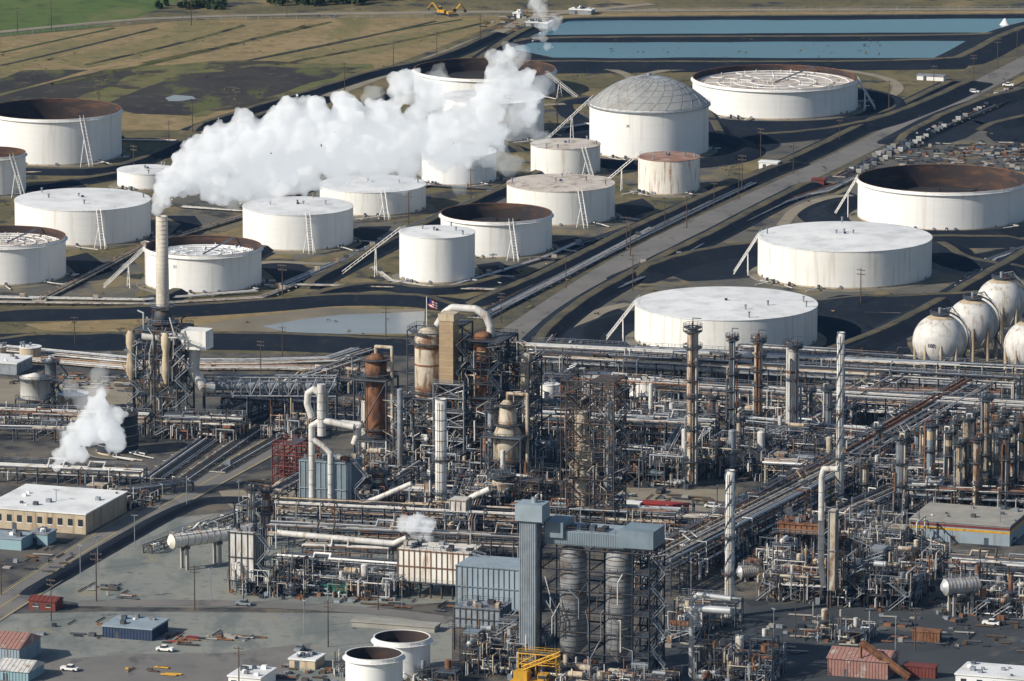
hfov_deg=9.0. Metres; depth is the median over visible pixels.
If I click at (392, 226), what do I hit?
gravel ground
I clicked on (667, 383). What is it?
pipe rack
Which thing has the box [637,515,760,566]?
process unit
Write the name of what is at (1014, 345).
spherical gas tank
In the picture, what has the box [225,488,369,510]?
concrete yard
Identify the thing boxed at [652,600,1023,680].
asphalt yard
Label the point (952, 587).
horizontal drum
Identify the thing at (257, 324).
mud bank
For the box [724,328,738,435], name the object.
distillation column
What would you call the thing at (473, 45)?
earth dike
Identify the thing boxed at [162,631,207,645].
stored material pile
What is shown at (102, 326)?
pond shore
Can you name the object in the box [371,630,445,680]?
storage tank
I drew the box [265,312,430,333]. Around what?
pond water
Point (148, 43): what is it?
dry field
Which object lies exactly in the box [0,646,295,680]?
asphalt yard
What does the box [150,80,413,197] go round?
smoke plume
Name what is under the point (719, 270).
asphalt apron
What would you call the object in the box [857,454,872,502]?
distillation column
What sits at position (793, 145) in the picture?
utility pole
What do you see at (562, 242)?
asphalt apron
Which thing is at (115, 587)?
stored material pile
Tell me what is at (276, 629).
gravel yard
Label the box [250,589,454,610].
stored material pile
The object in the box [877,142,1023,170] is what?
stored material pile
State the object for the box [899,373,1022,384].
pipeline
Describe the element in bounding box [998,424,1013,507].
distillation column
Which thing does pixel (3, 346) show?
storage tank
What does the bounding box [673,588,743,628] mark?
pipe rack
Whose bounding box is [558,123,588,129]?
pipeline
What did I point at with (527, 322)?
road
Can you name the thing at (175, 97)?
puddle water
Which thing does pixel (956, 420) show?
distillation column
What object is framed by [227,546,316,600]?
process unit
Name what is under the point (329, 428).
distillation column
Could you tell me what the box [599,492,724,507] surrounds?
stored material pile
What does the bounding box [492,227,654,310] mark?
pipeline
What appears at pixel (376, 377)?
reactor vessel
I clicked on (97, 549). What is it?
street lamp
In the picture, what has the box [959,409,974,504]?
distillation column
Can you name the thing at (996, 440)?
distillation column
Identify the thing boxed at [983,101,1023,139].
asphalt apron
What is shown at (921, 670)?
shipping container
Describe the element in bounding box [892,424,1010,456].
pipe rack
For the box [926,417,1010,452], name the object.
process unit
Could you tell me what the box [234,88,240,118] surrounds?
utility pole
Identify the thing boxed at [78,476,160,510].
process unit
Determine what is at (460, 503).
heater box
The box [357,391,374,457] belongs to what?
distillation column
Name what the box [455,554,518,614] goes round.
compressor building
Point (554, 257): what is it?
pipeline
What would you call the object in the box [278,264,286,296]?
utility pole
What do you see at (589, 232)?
gravel ground
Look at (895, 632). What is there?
street lamp
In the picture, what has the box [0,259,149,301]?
gravel ground
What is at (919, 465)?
pipe rack
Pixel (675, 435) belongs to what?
pipe rack
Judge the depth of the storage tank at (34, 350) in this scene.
2270.81 m
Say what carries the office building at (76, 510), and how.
on the plant floor
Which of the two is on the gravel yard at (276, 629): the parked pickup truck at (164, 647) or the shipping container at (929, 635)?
the parked pickup truck at (164, 647)
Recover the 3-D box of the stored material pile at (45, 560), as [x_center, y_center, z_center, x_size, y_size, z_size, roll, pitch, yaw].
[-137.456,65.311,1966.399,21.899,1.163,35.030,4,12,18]
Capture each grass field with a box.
[0,0,177,35]
[0,59,389,115]
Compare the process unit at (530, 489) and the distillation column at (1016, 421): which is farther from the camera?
the distillation column at (1016, 421)
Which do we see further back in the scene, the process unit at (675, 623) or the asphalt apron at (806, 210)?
the asphalt apron at (806, 210)
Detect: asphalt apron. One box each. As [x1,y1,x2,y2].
[66,255,105,277]
[172,217,198,232]
[267,260,313,283]
[356,223,388,246]
[475,261,528,278]
[552,235,589,255]
[554,104,588,131]
[599,305,632,344]
[618,201,658,219]
[669,256,757,282]
[732,129,794,135]
[794,192,855,221]
[818,308,898,345]
[844,337,1006,380]
[897,118,990,147]
[978,250,1023,281]
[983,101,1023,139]
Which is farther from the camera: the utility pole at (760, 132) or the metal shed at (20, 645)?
the utility pole at (760, 132)
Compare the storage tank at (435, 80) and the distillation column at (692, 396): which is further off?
the storage tank at (435, 80)
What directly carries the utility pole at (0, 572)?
on the plant floor
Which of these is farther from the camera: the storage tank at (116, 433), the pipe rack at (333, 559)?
the storage tank at (116, 433)
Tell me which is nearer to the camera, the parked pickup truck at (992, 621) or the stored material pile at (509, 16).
the parked pickup truck at (992, 621)
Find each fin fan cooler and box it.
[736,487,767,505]
[772,512,827,557]
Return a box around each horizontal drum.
[167,522,231,569]
[736,559,763,581]
[940,571,981,616]
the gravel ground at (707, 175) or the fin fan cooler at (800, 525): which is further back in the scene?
the gravel ground at (707, 175)
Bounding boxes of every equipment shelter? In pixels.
[0,529,32,550]
[30,526,57,545]
[288,650,325,669]
[512,9,524,17]
[525,18,553,28]
[569,5,595,14]
[758,160,780,168]
[916,73,946,80]
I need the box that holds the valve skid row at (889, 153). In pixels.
[845,87,1011,172]
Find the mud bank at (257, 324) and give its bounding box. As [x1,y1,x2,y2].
[191,307,429,330]
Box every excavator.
[427,2,446,14]
[446,4,466,16]
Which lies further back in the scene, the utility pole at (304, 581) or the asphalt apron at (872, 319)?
the asphalt apron at (872, 319)
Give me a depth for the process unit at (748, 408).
2163.80 m
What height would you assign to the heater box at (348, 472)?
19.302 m
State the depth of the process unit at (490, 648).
1825.76 m
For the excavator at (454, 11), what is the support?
on the dry field at (338, 29)
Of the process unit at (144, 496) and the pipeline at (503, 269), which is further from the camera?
the pipeline at (503, 269)
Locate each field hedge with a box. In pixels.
[1,28,158,65]
[2,28,115,52]
[52,25,304,84]
[87,24,245,64]
[143,21,332,62]
[204,21,436,68]
[228,19,461,63]
[279,22,484,64]
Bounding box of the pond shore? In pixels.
[26,306,431,335]
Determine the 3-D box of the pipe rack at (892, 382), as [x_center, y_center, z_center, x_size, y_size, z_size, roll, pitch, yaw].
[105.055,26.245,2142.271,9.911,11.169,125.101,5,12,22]
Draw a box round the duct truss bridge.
[202,374,337,430]
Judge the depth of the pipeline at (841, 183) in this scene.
2617.64 m
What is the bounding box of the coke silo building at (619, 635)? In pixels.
[515,496,668,676]
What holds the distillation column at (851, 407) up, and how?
on the plant floor
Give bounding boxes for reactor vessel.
[353,345,398,463]
[480,392,534,497]
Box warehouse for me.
[0,353,32,374]
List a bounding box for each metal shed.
[0,630,41,660]
[0,657,45,680]
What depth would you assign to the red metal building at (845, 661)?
1821.62 m
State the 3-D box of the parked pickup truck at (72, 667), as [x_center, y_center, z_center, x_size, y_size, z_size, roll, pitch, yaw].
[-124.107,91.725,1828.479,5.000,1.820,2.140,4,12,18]
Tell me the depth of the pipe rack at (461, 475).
2006.64 m
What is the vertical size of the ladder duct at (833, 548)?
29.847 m
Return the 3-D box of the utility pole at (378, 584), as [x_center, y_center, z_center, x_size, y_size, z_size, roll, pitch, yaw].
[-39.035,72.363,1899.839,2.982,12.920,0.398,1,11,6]
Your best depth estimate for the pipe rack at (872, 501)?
2003.89 m
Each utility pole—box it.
[0,558,4,594]
[46,578,54,620]
[71,316,77,343]
[90,552,101,600]
[130,145,136,164]
[189,101,195,131]
[189,565,199,609]
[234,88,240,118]
[234,646,243,680]
[239,565,246,598]
[257,340,263,372]
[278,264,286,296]
[279,326,285,356]
[300,565,307,605]
[323,600,331,646]
[341,62,347,92]
[373,568,382,609]
[381,306,389,339]
[390,43,395,67]
[405,192,411,224]
[467,165,474,198]
[477,14,482,38]
[556,102,560,129]
[623,217,630,249]
[626,221,633,254]
[629,254,636,290]
[683,193,690,227]
[711,179,715,206]
[735,163,742,198]
[738,154,745,188]
[758,129,763,157]
[790,144,796,172]
[791,593,800,637]
[857,269,864,302]
[910,607,920,650]
[994,39,1001,68]
[996,592,1003,629]
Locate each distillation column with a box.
[244,478,259,525]
[258,480,272,539]
[315,376,332,434]
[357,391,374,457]
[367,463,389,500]
[420,465,434,514]
[483,398,498,479]
[488,465,515,518]
[510,348,525,426]
[520,385,534,469]
[570,388,588,522]
[683,318,702,486]
[706,387,719,437]
[712,433,726,477]
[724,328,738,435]
[732,409,745,467]
[750,329,766,437]
[765,428,772,456]
[782,335,802,444]
[802,381,816,420]
[820,379,835,445]
[846,398,858,440]
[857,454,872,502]
[871,418,884,456]
[891,428,909,517]
[910,422,922,470]
[919,422,926,474]
[922,415,939,499]
[933,407,945,460]
[941,422,956,503]
[949,411,962,457]
[952,433,966,504]
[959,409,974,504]
[968,402,980,433]
[969,428,983,505]
[978,387,993,502]
[989,398,997,458]
[989,411,1005,506]
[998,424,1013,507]
[999,402,1012,452]
[1007,417,1019,503]
[1014,411,1022,458]
[1015,407,1023,508]
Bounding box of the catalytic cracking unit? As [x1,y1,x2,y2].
[382,304,551,480]
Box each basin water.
[509,41,964,57]
[534,19,1023,34]
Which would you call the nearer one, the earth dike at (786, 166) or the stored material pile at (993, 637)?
the stored material pile at (993, 637)
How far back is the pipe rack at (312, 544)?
1954.93 m
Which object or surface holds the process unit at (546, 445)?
on the plant floor
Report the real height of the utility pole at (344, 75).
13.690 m
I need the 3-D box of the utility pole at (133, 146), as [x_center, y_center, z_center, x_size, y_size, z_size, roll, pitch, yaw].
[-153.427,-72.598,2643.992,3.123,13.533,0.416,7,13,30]
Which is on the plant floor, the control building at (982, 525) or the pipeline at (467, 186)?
the control building at (982, 525)
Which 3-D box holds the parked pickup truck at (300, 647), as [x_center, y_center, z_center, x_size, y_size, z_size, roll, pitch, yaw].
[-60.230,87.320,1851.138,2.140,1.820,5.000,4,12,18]
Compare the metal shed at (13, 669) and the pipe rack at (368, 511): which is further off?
the pipe rack at (368, 511)
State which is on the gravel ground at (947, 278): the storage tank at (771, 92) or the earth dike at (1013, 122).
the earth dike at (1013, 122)
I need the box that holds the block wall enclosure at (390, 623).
[350,616,440,632]
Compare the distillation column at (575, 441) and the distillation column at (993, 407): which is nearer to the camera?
the distillation column at (575, 441)
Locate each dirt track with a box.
[262,261,328,264]
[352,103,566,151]
[574,303,632,326]
[608,69,903,101]
[776,194,853,224]
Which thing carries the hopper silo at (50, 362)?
on the plant floor
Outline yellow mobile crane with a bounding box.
[510,646,560,680]
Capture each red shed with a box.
[28,594,63,610]
[811,177,826,184]
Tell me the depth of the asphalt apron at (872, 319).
2352.00 m
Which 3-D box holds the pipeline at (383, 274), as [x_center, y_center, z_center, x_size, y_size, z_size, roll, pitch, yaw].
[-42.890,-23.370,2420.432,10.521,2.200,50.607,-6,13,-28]
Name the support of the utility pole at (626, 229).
on the dirt shoulder
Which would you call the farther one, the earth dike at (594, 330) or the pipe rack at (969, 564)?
the earth dike at (594, 330)
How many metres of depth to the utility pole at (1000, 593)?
1875.69 m
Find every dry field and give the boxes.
[0,15,512,129]
[0,31,124,75]
[47,26,246,66]
[258,19,497,61]
[520,8,1023,26]
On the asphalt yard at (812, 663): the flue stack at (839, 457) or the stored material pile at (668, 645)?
the stored material pile at (668, 645)
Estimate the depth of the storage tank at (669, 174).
2603.38 m
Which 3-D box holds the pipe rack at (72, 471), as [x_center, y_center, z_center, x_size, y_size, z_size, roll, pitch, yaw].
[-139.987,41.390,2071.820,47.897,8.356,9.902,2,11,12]
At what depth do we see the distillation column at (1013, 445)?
2034.84 m
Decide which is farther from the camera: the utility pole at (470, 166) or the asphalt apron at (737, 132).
the asphalt apron at (737, 132)
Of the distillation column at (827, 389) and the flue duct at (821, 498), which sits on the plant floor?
the distillation column at (827, 389)
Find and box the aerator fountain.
[1000,18,1009,24]
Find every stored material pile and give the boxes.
[2,544,73,571]
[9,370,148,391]
[36,616,104,638]
[77,582,138,598]
[125,666,181,675]
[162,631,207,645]
[206,630,266,640]
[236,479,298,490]
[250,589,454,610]
[276,663,403,680]
[479,10,561,30]
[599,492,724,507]
[665,617,858,653]
[776,593,1004,646]
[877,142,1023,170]
[881,601,1023,651]
[963,138,1023,157]
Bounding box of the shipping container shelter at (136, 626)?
[101,613,169,640]
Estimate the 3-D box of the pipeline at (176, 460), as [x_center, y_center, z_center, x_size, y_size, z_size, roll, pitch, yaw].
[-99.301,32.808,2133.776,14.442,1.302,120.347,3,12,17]
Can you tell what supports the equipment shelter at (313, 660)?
on the plant floor
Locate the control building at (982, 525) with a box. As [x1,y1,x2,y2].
[909,502,1023,545]
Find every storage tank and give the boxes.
[0,98,129,166]
[0,146,33,198]
[0,225,78,289]
[0,342,18,354]
[14,187,155,249]
[19,341,65,357]
[57,389,95,413]
[86,406,153,460]
[103,235,296,296]
[109,162,180,191]
[242,193,376,254]
[319,173,434,219]
[342,222,514,285]
[342,646,405,680]
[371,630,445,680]
[407,58,576,101]
[416,144,508,187]
[433,87,561,144]
[439,203,576,261]
[506,173,640,227]
[522,136,610,177]
[534,378,559,402]
[546,73,720,159]
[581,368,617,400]
[606,286,826,357]
[608,151,707,197]
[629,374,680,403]
[691,64,875,120]
[733,217,940,291]
[835,164,1023,229]
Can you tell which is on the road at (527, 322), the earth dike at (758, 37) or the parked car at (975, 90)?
the parked car at (975, 90)
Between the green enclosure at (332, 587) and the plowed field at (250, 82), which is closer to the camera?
the green enclosure at (332, 587)
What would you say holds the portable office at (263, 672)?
on the plant floor
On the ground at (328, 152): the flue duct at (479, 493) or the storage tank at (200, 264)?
the storage tank at (200, 264)
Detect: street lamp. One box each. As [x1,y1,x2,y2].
[77,544,82,577]
[94,536,100,568]
[131,515,137,546]
[208,567,212,600]
[690,561,692,592]
[771,608,775,640]
[866,608,873,642]
[895,616,896,650]
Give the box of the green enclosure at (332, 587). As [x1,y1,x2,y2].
[320,581,351,596]
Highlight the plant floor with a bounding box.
[0,351,1023,680]
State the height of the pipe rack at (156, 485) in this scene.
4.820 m
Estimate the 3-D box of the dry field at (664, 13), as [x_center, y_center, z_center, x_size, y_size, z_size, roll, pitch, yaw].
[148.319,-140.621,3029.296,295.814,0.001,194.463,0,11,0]
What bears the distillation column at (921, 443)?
on the plant floor
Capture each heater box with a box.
[297,450,368,516]
[448,496,471,538]
[449,595,518,650]
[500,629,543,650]
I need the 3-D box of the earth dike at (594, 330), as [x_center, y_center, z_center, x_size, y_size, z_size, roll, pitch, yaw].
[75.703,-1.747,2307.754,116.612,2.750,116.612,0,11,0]
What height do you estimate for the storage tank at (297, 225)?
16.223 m
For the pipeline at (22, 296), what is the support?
on the ground at (328, 152)
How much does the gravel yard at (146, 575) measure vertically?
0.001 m
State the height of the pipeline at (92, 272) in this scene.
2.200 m
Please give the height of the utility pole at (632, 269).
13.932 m
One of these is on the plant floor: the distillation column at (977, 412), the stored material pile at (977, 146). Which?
the distillation column at (977, 412)
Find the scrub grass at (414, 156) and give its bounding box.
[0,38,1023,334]
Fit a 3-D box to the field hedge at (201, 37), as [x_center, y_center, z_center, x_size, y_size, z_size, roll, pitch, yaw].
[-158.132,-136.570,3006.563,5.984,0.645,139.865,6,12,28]
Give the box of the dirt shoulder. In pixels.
[414,44,1023,373]
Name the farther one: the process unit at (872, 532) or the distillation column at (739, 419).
the distillation column at (739, 419)
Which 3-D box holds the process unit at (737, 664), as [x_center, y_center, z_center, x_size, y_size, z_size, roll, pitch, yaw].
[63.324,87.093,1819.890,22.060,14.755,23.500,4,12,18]
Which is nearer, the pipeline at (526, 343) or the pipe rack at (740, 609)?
the pipe rack at (740, 609)
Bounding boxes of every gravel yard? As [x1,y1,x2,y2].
[0,611,451,680]
[42,505,455,607]
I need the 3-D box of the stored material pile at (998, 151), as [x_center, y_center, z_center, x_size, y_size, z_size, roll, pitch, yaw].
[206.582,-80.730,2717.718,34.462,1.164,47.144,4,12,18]
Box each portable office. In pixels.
[227,664,276,680]
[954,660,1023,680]
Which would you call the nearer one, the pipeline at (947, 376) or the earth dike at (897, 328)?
the pipeline at (947, 376)
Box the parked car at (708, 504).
[704,502,720,507]
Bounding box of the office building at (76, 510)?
[0,484,127,534]
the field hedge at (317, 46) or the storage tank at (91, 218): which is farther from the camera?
the field hedge at (317, 46)
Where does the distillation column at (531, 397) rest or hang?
on the plant floor
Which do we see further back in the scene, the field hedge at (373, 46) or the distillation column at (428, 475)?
the field hedge at (373, 46)
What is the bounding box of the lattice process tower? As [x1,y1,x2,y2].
[560,369,631,525]
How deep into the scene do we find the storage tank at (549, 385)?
2198.50 m
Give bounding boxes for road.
[0,8,1023,32]
[0,413,347,620]
[58,3,654,188]
[78,600,452,622]
[459,56,1023,368]
[927,534,1023,543]
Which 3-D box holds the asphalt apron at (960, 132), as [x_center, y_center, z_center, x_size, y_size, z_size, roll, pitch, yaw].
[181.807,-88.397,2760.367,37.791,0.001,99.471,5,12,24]
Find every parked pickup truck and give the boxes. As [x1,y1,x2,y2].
[60,664,78,671]
[156,644,174,651]
[234,599,252,606]
[294,644,305,651]
[982,618,998,625]
[1002,82,1013,86]
[1012,536,1017,543]
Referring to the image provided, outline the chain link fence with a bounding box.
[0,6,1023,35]
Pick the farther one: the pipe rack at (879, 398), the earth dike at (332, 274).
the earth dike at (332, 274)
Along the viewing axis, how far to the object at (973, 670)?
1809.95 m
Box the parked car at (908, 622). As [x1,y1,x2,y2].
[896,619,912,625]
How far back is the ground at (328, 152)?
2740.67 m
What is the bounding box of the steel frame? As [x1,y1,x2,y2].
[272,434,319,487]
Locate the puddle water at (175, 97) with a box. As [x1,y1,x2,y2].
[163,94,193,99]
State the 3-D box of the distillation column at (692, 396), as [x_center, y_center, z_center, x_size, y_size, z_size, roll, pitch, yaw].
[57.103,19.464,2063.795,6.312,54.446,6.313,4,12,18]
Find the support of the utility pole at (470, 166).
on the gravel ground at (589, 232)
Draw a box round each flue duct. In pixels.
[277,530,407,546]
[359,481,490,508]
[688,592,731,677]
[818,466,838,586]
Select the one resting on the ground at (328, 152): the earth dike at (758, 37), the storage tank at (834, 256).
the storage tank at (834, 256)
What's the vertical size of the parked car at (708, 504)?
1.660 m
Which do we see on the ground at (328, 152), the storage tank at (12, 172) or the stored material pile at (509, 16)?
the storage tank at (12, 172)
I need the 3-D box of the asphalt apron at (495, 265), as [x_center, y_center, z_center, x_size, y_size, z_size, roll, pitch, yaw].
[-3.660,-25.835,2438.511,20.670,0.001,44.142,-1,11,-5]
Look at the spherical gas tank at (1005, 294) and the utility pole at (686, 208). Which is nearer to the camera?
the spherical gas tank at (1005, 294)
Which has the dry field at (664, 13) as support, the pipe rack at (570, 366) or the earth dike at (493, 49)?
the earth dike at (493, 49)
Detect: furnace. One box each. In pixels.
[223,522,272,593]
[396,537,485,599]
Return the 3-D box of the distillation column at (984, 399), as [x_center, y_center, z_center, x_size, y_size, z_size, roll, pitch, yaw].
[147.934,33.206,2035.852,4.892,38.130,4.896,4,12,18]
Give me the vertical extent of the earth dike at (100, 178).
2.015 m
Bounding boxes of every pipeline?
[0,283,496,305]
[0,289,257,301]
[1,344,373,363]
[32,179,321,300]
[32,356,389,372]
[122,135,179,141]
[138,404,284,479]
[178,424,266,481]
[180,205,242,211]
[209,435,282,472]
[270,190,491,288]
[369,266,431,285]
[426,183,493,189]
[446,241,576,285]
[467,182,755,318]
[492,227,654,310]
[503,334,555,344]
[530,254,563,260]
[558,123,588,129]
[575,223,634,244]
[618,183,839,287]
[807,177,855,195]
[832,81,1023,177]
[865,99,1011,160]
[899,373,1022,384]
[954,245,1023,285]
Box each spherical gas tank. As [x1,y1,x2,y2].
[912,307,976,377]
[950,291,1003,361]
[977,271,1023,343]
[1004,315,1023,380]
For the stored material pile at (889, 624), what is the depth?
1888.70 m
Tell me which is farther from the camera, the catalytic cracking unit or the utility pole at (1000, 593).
the catalytic cracking unit
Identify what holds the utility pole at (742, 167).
on the dirt shoulder
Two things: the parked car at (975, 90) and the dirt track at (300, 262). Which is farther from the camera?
the parked car at (975, 90)
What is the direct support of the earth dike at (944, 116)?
on the gravel ground at (947, 278)
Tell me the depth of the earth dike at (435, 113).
2723.68 m
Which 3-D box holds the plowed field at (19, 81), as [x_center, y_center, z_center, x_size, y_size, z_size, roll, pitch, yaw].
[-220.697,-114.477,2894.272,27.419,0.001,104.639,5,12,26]
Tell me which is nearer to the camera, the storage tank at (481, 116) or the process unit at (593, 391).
the process unit at (593, 391)
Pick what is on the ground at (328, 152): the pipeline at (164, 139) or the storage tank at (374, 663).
the pipeline at (164, 139)
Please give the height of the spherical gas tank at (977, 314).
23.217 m
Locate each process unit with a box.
[0,401,95,436]
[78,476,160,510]
[148,408,251,442]
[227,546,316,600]
[260,398,316,440]
[273,442,368,477]
[280,556,413,600]
[309,358,364,393]
[332,649,463,680]
[362,441,405,484]
[387,424,563,487]
[393,502,463,537]
[456,614,553,679]
[464,450,591,527]
[535,376,698,444]
[540,422,710,489]
[541,644,681,680]
[558,375,624,404]
[619,500,714,530]
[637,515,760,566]
[661,595,715,642]
[693,621,786,680]
[698,391,836,428]
[699,416,856,483]
[738,500,842,543]
[742,535,817,580]
[755,534,936,610]
[804,608,876,643]
[825,438,941,502]
[827,492,926,559]
[874,528,950,579]
[918,451,1023,508]
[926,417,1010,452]
[947,564,1023,617]
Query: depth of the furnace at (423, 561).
1914.82 m
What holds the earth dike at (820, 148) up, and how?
on the ground at (328, 152)
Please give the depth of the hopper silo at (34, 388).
2165.52 m
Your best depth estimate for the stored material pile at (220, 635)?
1866.62 m
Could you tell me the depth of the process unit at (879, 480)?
2056.62 m
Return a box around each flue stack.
[432,397,449,526]
[721,469,737,617]
[832,331,846,505]
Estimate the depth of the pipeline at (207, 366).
2255.28 m
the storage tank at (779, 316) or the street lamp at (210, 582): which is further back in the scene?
the storage tank at (779, 316)
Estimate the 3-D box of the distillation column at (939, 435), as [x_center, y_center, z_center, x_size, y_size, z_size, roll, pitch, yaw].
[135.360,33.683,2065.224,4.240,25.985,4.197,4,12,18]
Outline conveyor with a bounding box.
[859,639,910,679]
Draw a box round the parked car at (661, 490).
[655,487,665,493]
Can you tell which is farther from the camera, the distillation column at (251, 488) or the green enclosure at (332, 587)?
the distillation column at (251, 488)
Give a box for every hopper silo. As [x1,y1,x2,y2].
[15,370,63,421]
[41,355,70,412]
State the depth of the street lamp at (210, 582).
1910.73 m
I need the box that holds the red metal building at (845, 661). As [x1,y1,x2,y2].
[826,645,899,679]
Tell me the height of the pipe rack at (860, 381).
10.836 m
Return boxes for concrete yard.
[0,377,132,404]
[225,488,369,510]
[621,486,739,516]
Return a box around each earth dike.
[0,292,466,321]
[0,331,471,355]
[20,496,274,594]
[25,172,116,191]
[26,96,342,175]
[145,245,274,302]
[180,32,508,130]
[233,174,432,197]
[293,170,543,289]
[305,275,517,294]
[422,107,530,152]
[463,80,958,306]
[471,13,1023,57]
[513,32,992,41]
[521,181,832,342]
[533,22,1023,69]
[555,96,734,142]
[556,131,765,169]
[561,310,887,364]
[606,234,1023,283]
[690,86,907,129]
[704,161,810,189]
[718,80,992,144]
[807,195,1023,237]
[815,247,1023,351]
[817,290,978,311]
[876,86,1023,145]
[932,241,1023,275]
[966,114,1023,131]
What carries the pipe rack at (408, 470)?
on the plant floor
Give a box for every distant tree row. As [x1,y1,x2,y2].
[153,0,228,9]
[266,0,367,5]
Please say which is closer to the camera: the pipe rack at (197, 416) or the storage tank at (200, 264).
the pipe rack at (197, 416)
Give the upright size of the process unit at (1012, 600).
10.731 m
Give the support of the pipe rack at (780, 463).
on the plant floor
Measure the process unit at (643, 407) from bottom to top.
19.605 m
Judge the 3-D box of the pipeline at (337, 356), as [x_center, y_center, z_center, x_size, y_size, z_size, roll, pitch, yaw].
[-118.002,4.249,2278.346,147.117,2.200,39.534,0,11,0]
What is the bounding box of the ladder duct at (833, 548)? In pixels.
[827,508,838,608]
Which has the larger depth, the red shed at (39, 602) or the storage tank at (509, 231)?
the storage tank at (509, 231)
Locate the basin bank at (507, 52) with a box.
[492,17,1023,73]
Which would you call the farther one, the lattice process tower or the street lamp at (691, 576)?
the lattice process tower
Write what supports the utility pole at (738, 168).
on the dirt shoulder
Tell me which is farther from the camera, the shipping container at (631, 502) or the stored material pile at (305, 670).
the shipping container at (631, 502)
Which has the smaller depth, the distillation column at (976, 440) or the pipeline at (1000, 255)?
the distillation column at (976, 440)
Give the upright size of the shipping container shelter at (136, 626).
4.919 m
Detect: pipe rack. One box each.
[0,403,150,436]
[0,420,140,442]
[0,456,147,485]
[111,476,193,495]
[140,508,246,553]
[161,408,246,439]
[215,376,306,422]
[220,391,395,425]
[233,471,298,526]
[265,519,542,557]
[268,354,364,405]
[273,496,518,540]
[277,548,396,580]
[301,538,393,568]
[354,460,426,517]
[387,479,478,507]
[442,466,495,538]
[509,496,681,532]
[524,337,1023,392]
[531,347,1020,403]
[535,406,716,451]
[539,368,716,401]
[553,363,587,385]
[631,451,870,596]
[645,506,767,545]
[655,452,835,578]
[661,405,719,486]
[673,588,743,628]
[698,377,1023,429]
[734,416,902,451]
[735,343,922,373]
[750,373,907,472]
[759,485,909,561]
[761,454,892,485]
[779,565,906,606]
[799,376,881,421]
[802,379,1000,416]
[831,375,996,461]
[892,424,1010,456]
[895,400,1022,429]
[905,476,1023,513]
[906,452,1009,476]
[907,531,948,558]
[942,547,1023,588]
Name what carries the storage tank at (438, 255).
on the ground at (328, 152)
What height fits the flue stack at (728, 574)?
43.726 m
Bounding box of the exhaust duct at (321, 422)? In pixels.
[304,383,354,509]
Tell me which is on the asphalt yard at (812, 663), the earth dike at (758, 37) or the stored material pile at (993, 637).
the stored material pile at (993, 637)
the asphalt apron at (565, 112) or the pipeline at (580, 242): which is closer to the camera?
the pipeline at (580, 242)
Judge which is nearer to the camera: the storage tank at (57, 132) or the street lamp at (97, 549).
the street lamp at (97, 549)
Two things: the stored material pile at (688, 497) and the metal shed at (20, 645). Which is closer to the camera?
the metal shed at (20, 645)
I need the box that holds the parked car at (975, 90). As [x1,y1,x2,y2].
[969,89,979,92]
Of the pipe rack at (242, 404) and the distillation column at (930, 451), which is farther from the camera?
the pipe rack at (242, 404)
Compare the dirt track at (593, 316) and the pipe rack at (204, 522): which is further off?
the dirt track at (593, 316)
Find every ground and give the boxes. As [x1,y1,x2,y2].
[0,0,1023,355]
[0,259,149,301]
[151,193,242,235]
[238,186,426,259]
[449,197,647,273]
[537,115,1023,378]
[544,109,732,186]
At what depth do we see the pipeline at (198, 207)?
2569.34 m
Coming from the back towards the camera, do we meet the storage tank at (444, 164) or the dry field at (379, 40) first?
the dry field at (379, 40)
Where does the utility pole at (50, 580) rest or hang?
on the plant floor
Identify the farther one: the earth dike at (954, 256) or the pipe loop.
the earth dike at (954, 256)
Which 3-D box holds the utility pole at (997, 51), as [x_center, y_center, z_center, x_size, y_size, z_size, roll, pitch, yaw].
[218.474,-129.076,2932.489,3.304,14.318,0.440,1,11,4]
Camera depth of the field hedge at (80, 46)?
3000.12 m
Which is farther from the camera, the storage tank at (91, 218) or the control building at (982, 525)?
the storage tank at (91, 218)
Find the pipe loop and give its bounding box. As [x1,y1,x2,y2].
[330,418,362,444]
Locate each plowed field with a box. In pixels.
[0,68,81,93]
[0,69,138,102]
[113,64,376,112]
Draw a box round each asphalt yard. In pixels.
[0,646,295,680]
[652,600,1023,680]
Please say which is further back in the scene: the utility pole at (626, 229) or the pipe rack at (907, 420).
the utility pole at (626, 229)
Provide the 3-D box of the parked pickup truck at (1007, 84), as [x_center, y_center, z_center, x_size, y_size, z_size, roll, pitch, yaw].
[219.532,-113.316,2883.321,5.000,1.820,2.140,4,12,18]
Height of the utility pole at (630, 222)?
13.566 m
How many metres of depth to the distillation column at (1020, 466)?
2025.69 m
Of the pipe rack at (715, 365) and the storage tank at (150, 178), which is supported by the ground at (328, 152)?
the storage tank at (150, 178)
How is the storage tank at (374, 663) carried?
on the plant floor
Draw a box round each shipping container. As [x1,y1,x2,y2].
[623,500,641,514]
[641,499,689,512]
[903,661,938,678]
[911,627,942,642]
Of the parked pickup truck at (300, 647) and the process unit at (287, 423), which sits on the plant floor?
the process unit at (287, 423)
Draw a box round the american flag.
[426,297,436,326]
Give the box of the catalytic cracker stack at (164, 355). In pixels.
[117,215,214,432]
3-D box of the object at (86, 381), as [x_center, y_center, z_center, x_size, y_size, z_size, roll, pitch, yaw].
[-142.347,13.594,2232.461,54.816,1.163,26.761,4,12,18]
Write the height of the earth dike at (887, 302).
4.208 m

